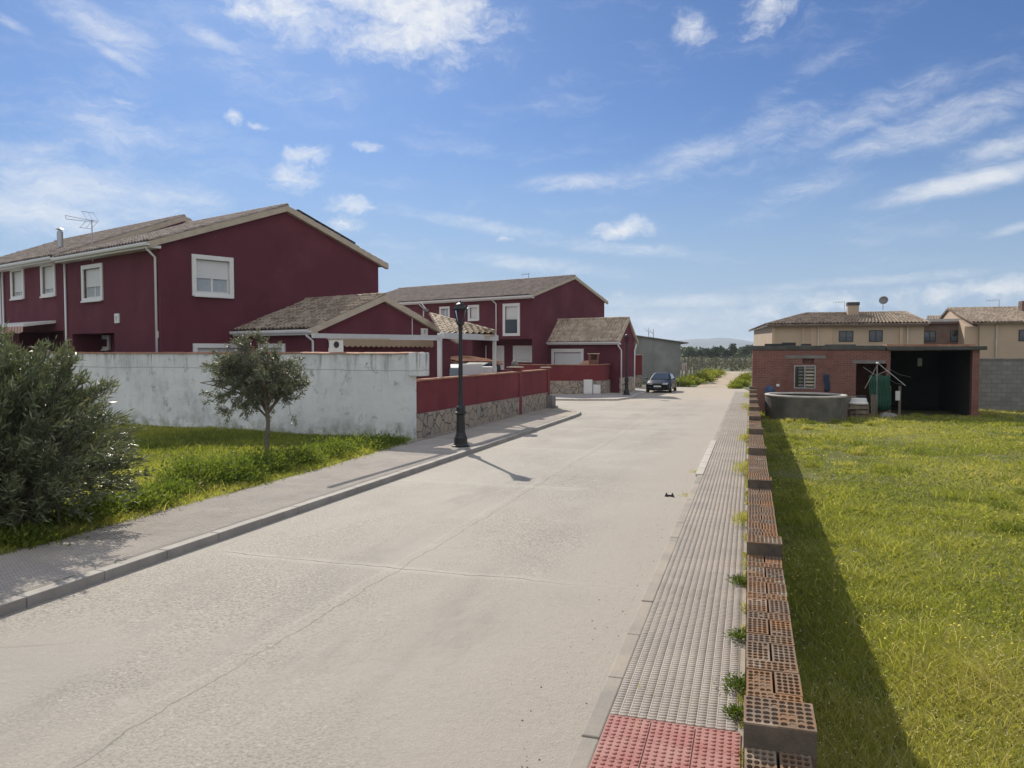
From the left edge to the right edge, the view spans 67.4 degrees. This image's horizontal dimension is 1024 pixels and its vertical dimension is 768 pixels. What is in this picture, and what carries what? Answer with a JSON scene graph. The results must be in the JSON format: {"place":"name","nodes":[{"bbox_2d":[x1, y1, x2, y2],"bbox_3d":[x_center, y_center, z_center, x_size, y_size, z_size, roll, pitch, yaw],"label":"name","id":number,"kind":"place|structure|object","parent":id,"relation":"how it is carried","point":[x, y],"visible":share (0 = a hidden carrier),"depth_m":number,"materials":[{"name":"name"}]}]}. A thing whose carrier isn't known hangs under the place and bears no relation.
{"place":"outdoors","nodes":[
{"label":"outdoors","id":0,"kind":"place"},
{"bbox_2d":[0,422,414,554],"bbox_3d":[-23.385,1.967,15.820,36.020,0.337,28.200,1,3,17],"label":"lawn","id":1,"kind":"structure","parent":0,"point":[206,454],"depth_m":20.17,"materials":[{"name":"plant"}]},
{"bbox_2d":[0,519,88,549],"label":"weed clump","id":2,"kind":"object","parent":1,"relation":"on","point":[23,532],"visible":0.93,"depth_m":10.15,"materials":[{"name":"green plant"}]},
{"bbox_2d":[0,319,159,530],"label":"oleander bush","id":3,"kind":"object","parent":1,"relation":"on","point":[49,436],"visible":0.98,"depth_m":10.64,"materials":[{"name":"green plant"}]},
{"bbox_2d":[30,492,136,529],"bbox_3d":[-6.473,1.860,11.435,1.408,0.621,1.536,1,3,17],"label":"weed clump","id":4,"kind":"object","parent":1,"relation":"on","point":[103,512],"visible":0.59,"depth_m":11.30,"materials":[{"name":"green plant"}]},
{"bbox_2d":[62,490,151,519],"bbox_3d":[-6.379,1.855,12.074,1.428,0.579,1.183,-1,3,-16],"label":"weed clump","id":5,"kind":"object","parent":1,"relation":"on","point":[118,504],"visible":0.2,"depth_m":12.06,"materials":[{"name":"green plant"}]},
{"bbox_2d":[105,479,183,512],"bbox_3d":[-6.145,1.848,12.471,1.478,0.583,1.518,1,3,17],"label":"weed clump","id":6,"kind":"object","parent":1,"relation":"on","point":[154,498],"visible":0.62,"depth_m":12.49,"materials":[{"name":"green plant"}]},
{"bbox_2d":[121,472,207,500],"bbox_3d":[-6.205,1.799,13.375,1.433,0.583,1.686,0,2,0],"label":"weed clump","id":7,"kind":"object","parent":1,"relation":"on","point":[175,487],"visible":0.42,"depth_m":13.40,"materials":[{"name":"green plant"}]},
{"bbox_2d":[140,444,251,493],"bbox_3d":[-6.076,1.595,14.723,2.148,0.852,2.211,1,3,17],"label":"weed clump","id":8,"kind":"object","parent":1,"relation":"on","point":[181,469],"visible":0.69,"depth_m":14.55,"materials":[{"name":"green plant"}]},
{"bbox_2d":[178,443,284,485],"bbox_3d":[-5.580,1.597,15.274,2.139,0.845,1.911,0,2,-2],"label":"weed clump","id":9,"kind":"object","parent":1,"relation":"on","point":[247,471],"visible":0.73,"depth_m":15.13,"materials":[{"name":"green plant"}]},
{"bbox_2d":[198,329,313,450],"bbox_3d":[-6.492,0.215,19.518,2.708,3.273,2.994,-1,3,-25],"label":"tree","id":10,"kind":"object","parent":1,"relation":"on","point":[253,374],"visible":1,"depth_m":19.19,"materials":[{"name":"green plant"}]},
{"bbox_2d":[234,440,305,474],"bbox_3d":[-5.334,1.601,16.771,1.911,0.750,2.001,1,3,17],"label":"weed clump","id":11,"kind":"object","parent":1,"relation":"on","point":[267,459],"visible":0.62,"depth_m":16.49,"materials":[{"name":"green plant"}]},
{"bbox_2d":[259,437,334,468],"bbox_3d":[-5.079,1.595,17.599,1.974,0.752,1.893,0,2,-7],"label":"weed clump","id":12,"kind":"object","parent":1,"relation":"on","point":[309,457],"visible":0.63,"depth_m":17.50,"materials":[{"name":"green plant"}]},
{"bbox_2d":[298,431,364,458],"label":"weed clump","id":13,"kind":"object","parent":1,"relation":"on","point":[338,447],"visible":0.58,"depth_m":19.02,"materials":[{"name":"green plant"}]},
{"bbox_2d":[328,428,398,450],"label":"weed clump","id":14,"kind":"object","parent":1,"relation":"on","point":[367,442],"visible":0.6,"depth_m":20.63,"materials":[{"name":"green plant"}]},
{"bbox_2d":[367,431,409,446],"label":"weed clump","id":15,"kind":"object","parent":1,"relation":"on","point":[397,439],"visible":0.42,"depth_m":21.72,"materials":[{"name":"green plant"}]},
{"bbox_2d":[0,408,576,599],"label":"pavement","id":16,"kind":"structure","parent":0,"point":[558,412],"depth_m":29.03,"materials":[{"name":"concrete"}]},
{"bbox_2d":[0,441,406,553],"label":"lawn edge weeds","id":17,"kind":"object","parent":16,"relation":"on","point":[187,501],"visible":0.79,"depth_m":12.96,"materials":[{"name":"green plant"}]},
{"bbox_2d":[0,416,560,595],"bbox_3d":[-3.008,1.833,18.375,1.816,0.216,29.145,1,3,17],"label":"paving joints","id":18,"kind":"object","parent":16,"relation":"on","point":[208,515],"visible":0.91,"depth_m":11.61,"materials":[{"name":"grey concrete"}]},
{"bbox_2d":[452,301,469,447],"bbox_3d":[-1.415,-0.276,21.142,0.462,4.024,0.462,1,3,17],"label":"street lamp","id":19,"kind":"object","parent":16,"relation":"on","point":[460,309],"visible":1,"depth_m":21.08,"materials":[{"name":"black metal"}]},
{"bbox_2d":[546,395,557,408],"bbox_3d":[1.949,0.884,37.320,0.392,0.674,0.785,1,3,17],"label":"utility cabinet","id":20,"kind":"object","parent":16,"relation":"on","point":[551,401],"visible":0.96,"depth_m":37.03,"materials":[{"name":"grey metal"}]},
{"bbox_2d":[0,387,747,767],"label":"road","id":21,"kind":"structure","parent":0,"point":[444,615],"depth_m":7.46,"materials":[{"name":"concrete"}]},
{"bbox_2d":[4,352,428,439],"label":"white wall","id":22,"kind":"structure","parent":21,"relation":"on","point":[357,393],"depth_m":24.64,"materials":[{"name":"concrete"}]},
{"bbox_2d":[327,338,344,351],"bbox_3d":[-5.610,-0.603,24.477,0.515,1.926,0.515,-1,3,-18],"label":"barbecue chimney","id":23,"kind":"object","parent":22,"relation":"on","point":[335,344],"visible":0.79,"depth_m":24.23,"materials":[{"name":"white paint"}]},
{"bbox_2d":[0,407,580,616],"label":"kerb","id":24,"kind":"structure","parent":21,"relation":"on","point":[37,595],"depth_m":10.59,"materials":[{"name":"concrete"}]},
{"bbox_2d":[311,332,497,376],"bbox_3d":[-3.601,-0.035,25.096,2.421,3.475,13.704,1,3,17],"label":"white pergola","id":25,"kind":"object","parent":21,"relation":"on","point":[439,337],"visible":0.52,"depth_m":25.35,"materials":[{"name":"white wood"}]},
{"bbox_2d":[463,364,482,374],"bbox_3d":[-1.564,0.162,30.329,0.050,1.901,2.284,1,3,18],"label":"white screen","id":26,"kind":"object","parent":21,"relation":"on","point":[470,369],"visible":0.24,"depth_m":30.24,"materials":[{"name":"paint"}]},
{"bbox_2d":[451,356,502,366],"bbox_3d":[-1.940,-0.096,37.905,1.229,2.636,4.333,1,3,27],"label":"tiled canopy","id":27,"kind":"object","parent":21,"relation":"on","point":[466,359],"visible":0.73,"depth_m":37.50,"materials":[{"name":"tile"}]},
{"bbox_2d":[416,367,550,438],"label":"red boundary wall","id":28,"kind":"structure","parent":21,"relation":"on","point":[490,397],"depth_m":28.32,"materials":[{"name":"paint"}]},
{"bbox_2d":[583,380,591,393],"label":"meter cabinet","id":29,"kind":"object","parent":21,"relation":"on","point":[587,386],"visible":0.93,"depth_m":51.10,"materials":[{"name":"white metal"}]},
{"bbox_2d":[581,353,599,363],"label":"brick barbecue","id":30,"kind":"object","parent":21,"relation":"on","point":[593,358],"visible":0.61,"depth_m":52.25,"materials":[{"name":"red brick"}]},
{"bbox_2d":[556,388,646,400],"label":"kerb","id":31,"kind":"structure","parent":21,"relation":"on","point":[633,396],"depth_m":45.43,"materials":[{"name":"grey concrete"}]},
{"bbox_2d":[645,373,676,392],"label":"parked car","id":32,"kind":"object","parent":21,"relation":"on","point":[662,381],"visible":1,"depth_m":55.95,"materials":[{"name":"blue paint"}]},
{"bbox_2d":[695,441,716,476],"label":"kerb blocks","id":33,"kind":"structure","parent":21,"relation":"on","point":[705,461],"depth_m":19.05,"materials":[{"name":"grey concrete"}]},
{"bbox_2d":[0,0,1023,341],"label":"sky","id":34,"kind":"structure","parent":0,"point":[708,169],"materials":[{"name":"blue"}]},
{"bbox_2d":[550,387,645,398],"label":"pavement","id":35,"kind":"structure","parent":0,"point":[597,396],"depth_m":49.42,"materials":[{"name":"grey concrete"}]},
{"bbox_2d":[517,364,610,393],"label":"red street wall","id":36,"kind":"structure","parent":35,"relation":"on","point":[567,378],"depth_m":51.37,"materials":[{"name":"paint"}]},
{"bbox_2d":[623,334,629,394],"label":"street lamp","id":37,"kind":"object","parent":35,"relation":"on","point":[626,380],"visible":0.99,"depth_m":50.22,"materials":[{"name":"black metal"}]},
{"bbox_2d":[588,391,748,767],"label":"pavement","id":38,"kind":"structure","parent":0,"point":[742,654],"depth_m":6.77,"materials":[{"name":"concrete"}]},
{"bbox_2d":[589,714,740,767],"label":"tactile paving","id":39,"kind":"structure","parent":38,"relation":"on","point":[622,742],"depth_m":5.01,"materials":[{"name":"red concrete"}]},
{"bbox_2d":[611,392,747,730],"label":"paving ribs","id":40,"kind":"object","parent":38,"relation":"on","point":[738,499],"visible":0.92,"depth_m":7.92,"materials":[{"name":"grey concrete"}]},
{"bbox_2d":[712,671,745,695],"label":"weed tuft","id":41,"kind":"object","parent":40,"relation":"on","point":[735,682],"visible":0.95,"depth_m":5.90,"materials":[{"name":"green plant"}]},
{"bbox_2d":[722,703,743,721],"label":"weed tuft","id":42,"kind":"object","parent":40,"relation":"on","point":[733,709],"visible":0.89,"depth_m":5.45,"materials":[{"name":"green plant"}]},
{"bbox_2d":[725,572,745,586],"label":"weed tuft","id":43,"kind":"object","parent":40,"relation":"on","point":[740,580],"visible":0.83,"depth_m":8.66,"materials":[{"name":"green plant"}]},
{"bbox_2d":[730,509,746,526],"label":"weed tuft","id":44,"kind":"object","parent":40,"relation":"on","point":[743,518],"visible":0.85,"depth_m":11.61,"materials":[{"name":"yellow plant"}]},
{"bbox_2d":[723,626,745,642],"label":"weed tuft","id":45,"kind":"object","parent":38,"relation":"on","point":[738,635],"visible":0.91,"depth_m":6.93,"materials":[{"name":"green plant"}]},
{"bbox_2d":[726,458,747,474],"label":"weed tuft","id":46,"kind":"object","parent":38,"relation":"on","point":[741,464],"visible":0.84,"depth_m":16.62,"materials":[{"name":"yellow plant"}]},
{"bbox_2d":[729,409,748,767],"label":"weeds","id":47,"kind":"object","parent":38,"relation":"on","point":[742,607],"visible":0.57,"depth_m":7.96,"materials":[{"name":"green plant"}]},
{"bbox_2d":[642,354,751,390],"bbox_3d":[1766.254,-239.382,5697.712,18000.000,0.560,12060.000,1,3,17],"label":"ground","id":48,"kind":"structure","parent":0,"point":[722,368],"depth_m":122.50,"materials":[{"name":"green plant"}]},
{"bbox_2d":[0,214,191,351],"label":"red terraced house","id":49,"kind":"structure","parent":48,"relation":"on","point":[32,284],"depth_m":35.83,"materials":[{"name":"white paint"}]},
{"bbox_2d":[9,269,24,300],"bbox_3d":[-23.377,-4.738,36.344,1.556,1.532,0.254,2,3,38],"label":"window","id":50,"kind":"structure","parent":49,"relation":"in","point":[19,284],"depth_m":36.50,"materials":[{"name":"white paint"}]},
{"bbox_2d":[0,320,55,333],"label":"striped awning","id":51,"kind":"object","parent":49,"relation":"attached to","point":[17,327],"visible":0.72,"depth_m":33.55,"materials":[{"name":"white fabric"}]},
{"bbox_2d":[39,264,55,297],"bbox_3d":[-20.666,-4.637,34.259,1.516,1.559,0.254,2,3,38],"label":"window","id":52,"kind":"structure","parent":49,"relation":"in","point":[50,272],"depth_m":34.39,"materials":[{"name":"white paint"}]},
{"bbox_2d":[51,203,458,378],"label":"red house","id":53,"kind":"structure","parent":48,"relation":"on","point":[292,279],"depth_m":30.61,"materials":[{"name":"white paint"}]},
{"bbox_2d":[65,211,97,260],"bbox_3d":[-18.046,-6.113,32.042,2.594,2.132,0.500,2,3,38],"label":"tv antenna","id":54,"kind":"object","parent":53,"relation":"attached to","point":[87,226],"visible":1,"depth_m":31.37,"materials":[{"name":"metal"}]},
{"bbox_2d":[80,263,103,302],"bbox_3d":[-17.291,-4.154,31.679,1.870,1.550,0.254,2,3,38],"label":"window","id":55,"kind":"structure","parent":53,"relation":"in","point":[94,276],"depth_m":31.78,"materials":[{"name":"white paint"}]},
{"bbox_2d":[191,254,233,298],"bbox_3d":[-11.660,-4.175,29.936,0.254,1.620,1.705,2,3,41],"label":"window","id":56,"kind":"structure","parent":53,"relation":"in","point":[219,274],"depth_m":29.99,"materials":[{"name":"white paint"}]},
{"bbox_2d":[193,343,240,351],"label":"window","id":57,"kind":"structure","parent":53,"relation":"in","point":[197,347],"depth_m":30.02,"materials":[{"name":"white paint"}]},
{"bbox_2d":[258,344,285,351],"bbox_3d":[-9.218,-0.902,29.653,1.693,1.308,0.185,2,3,38],"label":"window","id":58,"kind":"structure","parent":53,"relation":"in","point":[283,348],"depth_m":29.46,"materials":[{"name":"white paint"}]},
{"bbox_2d":[297,209,355,243],"bbox_3d":[-8.680,-6.913,34.207,1.497,1.148,3.064,2,3,41],"label":"solar panel","id":59,"kind":"object","parent":53,"relation":"on","point":[324,225],"visible":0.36,"depth_m":33.67,"materials":[{"name":"paint"}]},
{"bbox_2d":[328,338,433,347],"bbox_3d":[-5.027,-1.622,30.123,0.328,0.368,5.013,2,3,41],"label":"tan awning","id":60,"kind":"object","parent":53,"relation":"attached to","point":[368,342],"visible":0.83,"depth_m":29.95,"materials":[{"name":"beige fabric"}]},
{"bbox_2d":[429,312,495,363],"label":"red outbuilding","id":61,"kind":"structure","parent":48,"relation":"on","point":[442,323],"depth_m":30.48,"materials":[{"name":"paint"}]},
{"bbox_2d":[386,275,638,392],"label":"red house","id":62,"kind":"structure","parent":48,"relation":"on","point":[562,319],"depth_m":56.75,"materials":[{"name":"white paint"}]},
{"bbox_2d":[439,306,449,316],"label":"window","id":63,"kind":"structure","parent":62,"relation":"in","point":[445,310],"depth_m":60.37,"materials":[{"name":"white paint"}]},
{"bbox_2d":[468,305,478,320],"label":"window","id":64,"kind":"structure","parent":62,"relation":"in","point":[474,314],"depth_m":58.46,"materials":[{"name":"white paint"}]},
{"bbox_2d":[496,346,503,369],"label":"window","id":65,"kind":"structure","parent":62,"relation":"in","point":[499,349],"depth_m":58.92,"materials":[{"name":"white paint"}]},
{"bbox_2d":[503,303,519,335],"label":"window","id":66,"kind":"structure","parent":62,"relation":"in","point":[512,312],"depth_m":56.15,"materials":[{"name":"white paint"}]},
{"bbox_2d":[513,346,531,361],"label":"window","id":67,"kind":"structure","parent":62,"relation":"in","point":[520,353],"depth_m":57.57,"materials":[{"name":"white paint"}]},
{"bbox_2d":[551,349,583,363],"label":"window","id":68,"kind":"structure","parent":62,"relation":"in","point":[562,356],"depth_m":55.65,"materials":[{"name":"white paint"}]},
{"bbox_2d":[635,354,642,386],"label":"red end wall","id":69,"kind":"structure","parent":48,"relation":"on","point":[638,370],"depth_m":62.55,"materials":[{"name":"paint"}]},
{"bbox_2d":[568,391,735,767],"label":"kerb","id":70,"kind":"structure","parent":48,"relation":"on","point":[583,754],"depth_m":6.60,"materials":[{"name":"grey concrete"}]},
{"bbox_2d":[635,335,688,381],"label":"grey shed","id":71,"kind":"structure","parent":48,"relation":"on","point":[660,354],"depth_m":76.28,"materials":[{"name":"concrete"}]},
{"bbox_2d":[676,377,696,386],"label":"roadside weeds","id":72,"kind":"object","parent":48,"relation":"on","point":[684,382],"visible":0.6,"depth_m":66.64,"materials":[{"name":"green plant"}]},
{"bbox_2d":[681,346,698,357],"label":"tree","id":73,"kind":"object","parent":48,"relation":"on","point":[689,351],"visible":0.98,"depth_m":328.97,"materials":[{"name":"green plant"}]},
{"bbox_2d":[680,373,709,384],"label":"roadside weeds","id":74,"kind":"object","parent":48,"relation":"on","point":[698,381],"visible":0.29,"depth_m":70.62,"materials":[{"name":"green plant"}]},
{"bbox_2d":[684,371,717,381],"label":"roadside weeds","id":75,"kind":"object","parent":48,"relation":"on","point":[710,377],"visible":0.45,"depth_m":76.49,"materials":[{"name":"green plant"}]},
{"bbox_2d":[680,356,751,370],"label":"scrub","id":76,"kind":"object","parent":48,"relation":"on","point":[716,362],"visible":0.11,"depth_m":139.67,"materials":[{"name":"green plant"}]},
{"bbox_2d":[681,346,751,357],"bbox_3d":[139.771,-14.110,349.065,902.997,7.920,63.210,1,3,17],"label":"wood","id":77,"kind":"object","parent":48,"relation":"on","point":[736,355],"visible":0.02,"depth_m":344.37,"materials":[{"name":"green plant"}]},
{"bbox_2d":[711,345,725,356],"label":"tree","id":78,"kind":"object","parent":48,"relation":"on","point":[717,351],"visible":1,"depth_m":328.25,"materials":[{"name":"green plant"}]},
{"bbox_2d":[726,378,751,386],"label":"verge bush","id":79,"kind":"object","parent":48,"relation":"on","point":[743,382],"visible":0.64,"depth_m":66.94,"materials":[{"name":"green plant"}]},
{"bbox_2d":[737,344,752,356],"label":"tree","id":80,"kind":"object","parent":48,"relation":"on","point":[745,350],"visible":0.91,"depth_m":328.75,"materials":[{"name":"green plant"}]},
{"bbox_2d":[743,386,816,767],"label":"brick wall","id":81,"kind":"structure","parent":48,"relation":"on","point":[780,729],"depth_m":3.97,"materials":[{"name":"brick"}]},
{"bbox_2d":[748,302,930,345],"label":"beige house","id":82,"kind":"structure","parent":48,"relation":"on","point":[852,325],"depth_m":70.49,"materials":[{"name":"paint"}]},
{"bbox_2d":[839,331,852,341],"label":"window","id":83,"kind":"structure","parent":82,"relation":"in","point":[844,336],"depth_m":70.00,"materials":[{"name":"glass"}]},
{"bbox_2d":[869,330,882,341],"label":"window","id":84,"kind":"structure","parent":82,"relation":"in","point":[874,335],"depth_m":69.25,"materials":[{"name":"glass"}]},
{"bbox_2d":[924,319,964,343],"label":"brown brick house","id":85,"kind":"structure","parent":48,"relation":"on","point":[940,331],"depth_m":69.88,"materials":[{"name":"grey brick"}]},
{"bbox_2d":[924,331,935,341],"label":"window","id":86,"kind":"structure","parent":85,"relation":"in","point":[929,336],"depth_m":70.19,"materials":[{"name":"glass"}]},
{"bbox_2d":[950,330,957,341],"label":"window","id":87,"kind":"structure","parent":85,"relation":"in","point":[953,333],"depth_m":69.62,"materials":[{"name":"glass"}]},
{"bbox_2d":[938,301,1023,357],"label":"peach gabled house","id":88,"kind":"structure","parent":48,"relation":"on","point":[998,331],"depth_m":66.77,"materials":[{"name":"paint"}]},
{"bbox_2d":[978,358,1023,410],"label":"block wall","id":89,"kind":"structure","parent":48,"relation":"on","point":[1001,383],"depth_m":36.31,"materials":[{"name":"grey concrete"}]},
{"bbox_2d":[677,338,753,348],"bbox_3d":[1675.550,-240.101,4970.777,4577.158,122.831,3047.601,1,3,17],"label":"hills","id":90,"kind":"structure","parent":0,"point":[712,342],"depth_m":4515.39,"materials":[{"name":"grey"}]},
{"bbox_2d":[695,372,748,387],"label":"dirt track","id":91,"kind":"structure","parent":0,"point":[723,381],"depth_m":75.69,"materials":[{"name":"beige soil"}]},
{"bbox_2d":[759,408,1023,767],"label":"field","id":92,"kind":"structure","parent":0,"point":[922,412],"depth_m":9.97,"materials":[{"name":"green plant"}]},
{"bbox_2d":[765,392,847,421],"bbox_3d":[11.958,0.992,31.332,3.170,1.162,3.170,1,3,17],"label":"round trough","id":93,"kind":"object","parent":92,"relation":"on","point":[820,407],"visible":0.98,"depth_m":30.05,"materials":[{"name":"concrete"}]},
{"bbox_2d":[848,404,868,417],"bbox_3d":[14.416,1.137,31.939,0.720,0.620,0.500,1,3,17],"label":"slatted crate","id":94,"kind":"object","parent":92,"relation":"on","point":[861,413],"visible":0.73,"depth_m":31.71,"materials":[{"name":"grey wood"}]},
{"bbox_2d":[849,398,867,403],"bbox_3d":[14.416,0.707,31.920,0.740,0.240,0.518,1,3,17],"label":"white tub","id":95,"kind":"object","parent":94,"relation":"on","point":[858,401],"visible":1,"depth_m":31.73,"materials":[{"name":"paint"}]},
{"bbox_2d":[750,342,986,417],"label":"brick shed","id":96,"kind":"structure","parent":92,"relation":"on","point":[944,377],"depth_m":33.95,"materials":[{"name":"brick"}]},
{"bbox_2d":[794,365,815,388],"bbox_3d":[12.876,-0.312,33.790,0.884,1.012,0.200,1,3,17],"label":"window","id":97,"kind":"structure","parent":96,"relation":"in","point":[804,375],"depth_m":33.81,"materials":[{"name":"metal"}]},
{"bbox_2d":[869,375,890,410],"bbox_3d":[15.587,0.371,32.544,0.893,1.541,0.072,1,3,17],"label":"green tarpaulin","id":98,"kind":"object","parent":96,"relation":"hanging from","point":[883,394],"visible":0.82,"depth_m":32.52,"materials":[{"name":"green fabric"}]},
{"bbox_2d":[871,394,877,416],"bbox_3d":[14.966,0.933,31.743,0.241,1.045,0.110,1,3,17],"label":"slat bundle","id":99,"kind":"object","parent":92,"relation":"on","point":[873,403],"visible":0.74,"depth_m":31.71,"materials":[{"name":"grey wood"}]},
{"bbox_2d":[863,362,905,416],"bbox_3d":[15.181,0.282,31.402,1.519,2.373,0.919,1,3,17],"label":"rotary clothes dryer","id":100,"kind":"object","parent":92,"relation":"on","point":[877,363],"visible":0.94,"depth_m":31.39,"materials":[{"name":"grey metal"}]},
{"bbox_2d":[759,412,1023,682],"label":"broadleaf weeds","id":101,"kind":"object","parent":92,"relation":"on","point":[955,513],"visible":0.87,"depth_m":14.21,"materials":[{"name":"green plant"}]},
{"bbox_2d":[761,411,1021,665],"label":"yellow flowers","id":102,"kind":"object","parent":92,"relation":"on","point":[870,588],"visible":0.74,"depth_m":8.19,"materials":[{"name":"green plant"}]},
{"bbox_2d":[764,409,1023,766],"bbox_3d":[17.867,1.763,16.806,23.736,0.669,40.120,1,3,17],"label":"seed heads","id":103,"kind":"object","parent":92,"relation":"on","point":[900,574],"visible":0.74,"depth_m":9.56,"materials":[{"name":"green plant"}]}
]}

